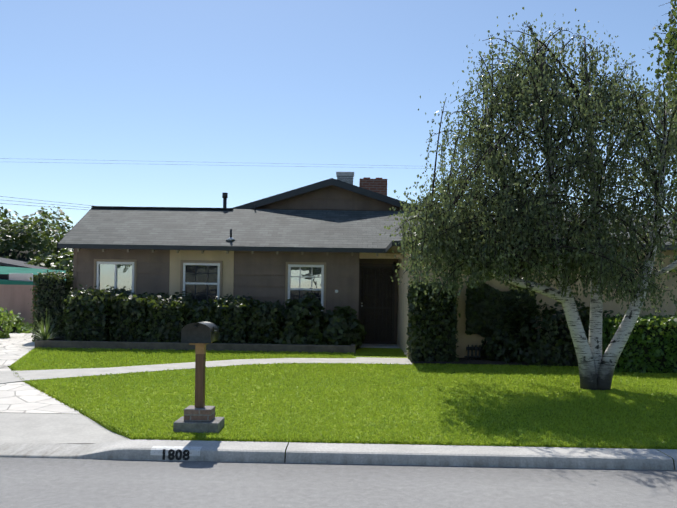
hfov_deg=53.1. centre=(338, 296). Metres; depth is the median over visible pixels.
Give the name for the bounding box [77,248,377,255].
roof rafter tails
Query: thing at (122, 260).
window trim
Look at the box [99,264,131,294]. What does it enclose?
window glass
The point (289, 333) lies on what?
bush
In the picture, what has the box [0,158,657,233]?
power wires
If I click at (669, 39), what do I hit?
tree
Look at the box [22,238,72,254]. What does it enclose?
tree
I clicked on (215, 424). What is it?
mailbox pad
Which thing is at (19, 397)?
drive pavement
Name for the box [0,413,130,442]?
apron pavement
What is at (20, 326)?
low shrub
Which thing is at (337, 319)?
bush
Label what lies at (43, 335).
spiky plant
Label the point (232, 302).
hedge
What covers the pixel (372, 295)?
door
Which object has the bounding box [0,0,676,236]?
sky
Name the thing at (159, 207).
roof ridge cap
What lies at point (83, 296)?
hedge
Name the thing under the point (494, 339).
shrub
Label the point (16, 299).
neighbour wall
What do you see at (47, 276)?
hedge column
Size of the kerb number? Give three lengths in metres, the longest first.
0.277 x 0.109 x 0.001 m
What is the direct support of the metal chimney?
on the roof at (252, 228)
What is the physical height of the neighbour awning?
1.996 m
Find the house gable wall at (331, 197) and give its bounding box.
[253,185,407,210]
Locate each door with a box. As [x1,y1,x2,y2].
[359,266,394,343]
[361,268,392,340]
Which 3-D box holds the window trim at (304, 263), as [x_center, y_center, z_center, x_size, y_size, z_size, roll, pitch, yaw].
[-0.822,-0.183,16.930,1.060,1.342,0.065,1,0,1]
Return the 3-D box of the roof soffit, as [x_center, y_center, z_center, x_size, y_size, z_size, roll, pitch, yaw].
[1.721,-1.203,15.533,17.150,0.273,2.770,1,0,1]
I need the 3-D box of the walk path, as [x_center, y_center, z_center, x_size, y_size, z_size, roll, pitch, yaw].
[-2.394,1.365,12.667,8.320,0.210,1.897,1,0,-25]
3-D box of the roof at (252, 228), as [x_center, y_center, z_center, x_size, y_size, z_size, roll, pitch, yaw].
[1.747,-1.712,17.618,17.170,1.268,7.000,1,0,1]
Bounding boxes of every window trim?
[93,259,136,294]
[180,260,222,297]
[285,262,325,314]
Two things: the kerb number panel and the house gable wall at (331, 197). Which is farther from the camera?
the house gable wall at (331, 197)
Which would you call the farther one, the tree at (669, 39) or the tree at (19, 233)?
the tree at (19, 233)
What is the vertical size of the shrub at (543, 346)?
1.664 m
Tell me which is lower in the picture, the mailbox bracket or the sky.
the mailbox bracket
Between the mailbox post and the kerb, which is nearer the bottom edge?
the kerb
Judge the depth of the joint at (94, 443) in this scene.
7.74 m
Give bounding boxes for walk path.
[0,358,411,383]
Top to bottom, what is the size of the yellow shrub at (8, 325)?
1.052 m
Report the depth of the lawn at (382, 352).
9.27 m
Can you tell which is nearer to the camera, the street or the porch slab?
the street
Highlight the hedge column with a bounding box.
[28,270,74,341]
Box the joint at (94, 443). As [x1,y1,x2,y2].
[0,412,674,468]
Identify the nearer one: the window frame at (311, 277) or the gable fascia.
the window frame at (311, 277)
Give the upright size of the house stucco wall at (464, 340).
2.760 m
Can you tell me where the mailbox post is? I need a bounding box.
[195,354,205,407]
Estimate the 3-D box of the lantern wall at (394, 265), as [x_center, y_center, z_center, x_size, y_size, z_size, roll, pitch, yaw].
[1.457,-0.746,17.282,0.191,0.280,0.140,1,0,1]
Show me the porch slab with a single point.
(379, 346)
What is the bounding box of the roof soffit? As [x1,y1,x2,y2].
[387,246,420,252]
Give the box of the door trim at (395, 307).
[358,263,397,343]
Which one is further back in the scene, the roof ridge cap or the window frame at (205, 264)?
the roof ridge cap
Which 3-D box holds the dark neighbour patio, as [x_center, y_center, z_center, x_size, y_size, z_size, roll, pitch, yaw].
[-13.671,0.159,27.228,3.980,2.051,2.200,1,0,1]
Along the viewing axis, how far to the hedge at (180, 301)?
15.41 m
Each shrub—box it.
[0,307,16,337]
[0,309,34,332]
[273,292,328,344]
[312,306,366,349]
[480,300,534,361]
[501,296,589,366]
[577,306,614,360]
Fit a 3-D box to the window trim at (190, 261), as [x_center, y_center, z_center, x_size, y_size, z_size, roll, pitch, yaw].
[-3.435,-0.329,16.936,1.090,1.132,0.065,1,0,1]
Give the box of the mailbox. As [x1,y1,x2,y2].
[181,321,218,343]
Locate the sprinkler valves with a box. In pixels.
[464,345,488,359]
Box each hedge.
[62,284,130,340]
[104,292,164,341]
[143,291,198,342]
[183,298,217,324]
[207,294,253,343]
[245,300,284,343]
[404,279,460,363]
[602,313,676,373]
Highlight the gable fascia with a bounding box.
[233,178,415,208]
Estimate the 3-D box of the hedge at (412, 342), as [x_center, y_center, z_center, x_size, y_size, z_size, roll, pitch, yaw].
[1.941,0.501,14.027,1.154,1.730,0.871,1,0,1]
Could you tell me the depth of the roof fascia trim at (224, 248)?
16.47 m
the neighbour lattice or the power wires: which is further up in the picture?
the power wires
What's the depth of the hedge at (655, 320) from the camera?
12.80 m
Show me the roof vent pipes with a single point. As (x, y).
(224, 196)
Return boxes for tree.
[0,206,32,246]
[0,211,69,266]
[1,206,72,242]
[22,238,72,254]
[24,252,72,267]
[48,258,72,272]
[379,7,676,389]
[633,0,676,302]
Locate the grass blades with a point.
(151, 356)
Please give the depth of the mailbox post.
7.77 m
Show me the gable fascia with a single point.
(326, 183)
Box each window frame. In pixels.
[96,261,133,300]
[183,263,219,302]
[288,264,323,313]
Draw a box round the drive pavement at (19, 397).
[0,333,80,413]
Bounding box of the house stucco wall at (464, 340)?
[169,234,676,357]
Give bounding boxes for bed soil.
[57,338,576,365]
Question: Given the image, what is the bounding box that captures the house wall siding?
[73,248,397,318]
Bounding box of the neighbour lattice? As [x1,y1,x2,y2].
[9,273,32,281]
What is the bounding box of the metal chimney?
[336,172,353,184]
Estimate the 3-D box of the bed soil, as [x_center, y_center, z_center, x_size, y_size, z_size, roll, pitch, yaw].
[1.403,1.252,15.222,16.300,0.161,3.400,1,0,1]
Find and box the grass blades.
[10,347,676,447]
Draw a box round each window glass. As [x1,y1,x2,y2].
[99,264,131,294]
[290,267,321,288]
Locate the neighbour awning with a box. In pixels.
[0,266,65,284]
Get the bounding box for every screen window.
[185,265,217,301]
[290,290,320,311]
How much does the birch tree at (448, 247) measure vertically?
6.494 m
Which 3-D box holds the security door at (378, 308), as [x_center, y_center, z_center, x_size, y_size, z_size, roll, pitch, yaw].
[1.002,0.245,17.703,0.920,2.060,0.050,1,0,1]
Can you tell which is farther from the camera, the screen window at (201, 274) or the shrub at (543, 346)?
the screen window at (201, 274)
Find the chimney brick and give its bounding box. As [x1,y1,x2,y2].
[359,178,386,195]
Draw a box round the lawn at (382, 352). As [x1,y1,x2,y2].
[12,348,676,462]
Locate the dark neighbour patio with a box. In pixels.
[0,274,35,280]
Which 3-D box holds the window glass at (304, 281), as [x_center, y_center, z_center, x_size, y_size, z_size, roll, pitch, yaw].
[-0.821,-0.174,16.988,0.776,1.116,0.001,1,0,1]
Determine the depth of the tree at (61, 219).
51.78 m
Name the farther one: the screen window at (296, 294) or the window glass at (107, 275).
the window glass at (107, 275)
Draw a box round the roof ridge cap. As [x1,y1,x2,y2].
[91,206,232,209]
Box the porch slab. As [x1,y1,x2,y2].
[356,344,407,358]
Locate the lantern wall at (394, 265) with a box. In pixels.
[392,262,399,272]
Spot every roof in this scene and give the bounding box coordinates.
[0,257,47,268]
[58,208,676,248]
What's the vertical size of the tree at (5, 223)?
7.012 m
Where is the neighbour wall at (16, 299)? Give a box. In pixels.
[0,284,35,327]
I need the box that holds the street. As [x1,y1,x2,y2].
[0,457,676,507]
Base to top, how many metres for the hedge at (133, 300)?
1.299 m
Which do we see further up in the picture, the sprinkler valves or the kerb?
the sprinkler valves
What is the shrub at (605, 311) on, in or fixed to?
on the bed soil
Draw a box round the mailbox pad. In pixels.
[173,416,224,432]
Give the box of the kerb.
[0,439,676,469]
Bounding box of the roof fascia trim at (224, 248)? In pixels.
[57,209,675,252]
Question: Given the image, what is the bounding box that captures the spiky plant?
[20,310,66,339]
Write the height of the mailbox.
0.229 m
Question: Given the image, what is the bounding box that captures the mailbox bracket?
[189,342,211,353]
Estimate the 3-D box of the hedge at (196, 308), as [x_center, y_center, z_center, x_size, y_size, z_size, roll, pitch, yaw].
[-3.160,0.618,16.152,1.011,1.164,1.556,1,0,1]
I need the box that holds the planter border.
[35,336,355,353]
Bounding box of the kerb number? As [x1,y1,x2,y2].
[162,449,189,459]
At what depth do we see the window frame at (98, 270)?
17.01 m
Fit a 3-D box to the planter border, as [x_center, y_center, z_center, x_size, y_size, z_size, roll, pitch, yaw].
[-3.221,1.199,16.085,7.230,0.300,1.800,1,0,1]
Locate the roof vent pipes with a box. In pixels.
[222,193,255,237]
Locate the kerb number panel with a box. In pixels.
[150,446,201,455]

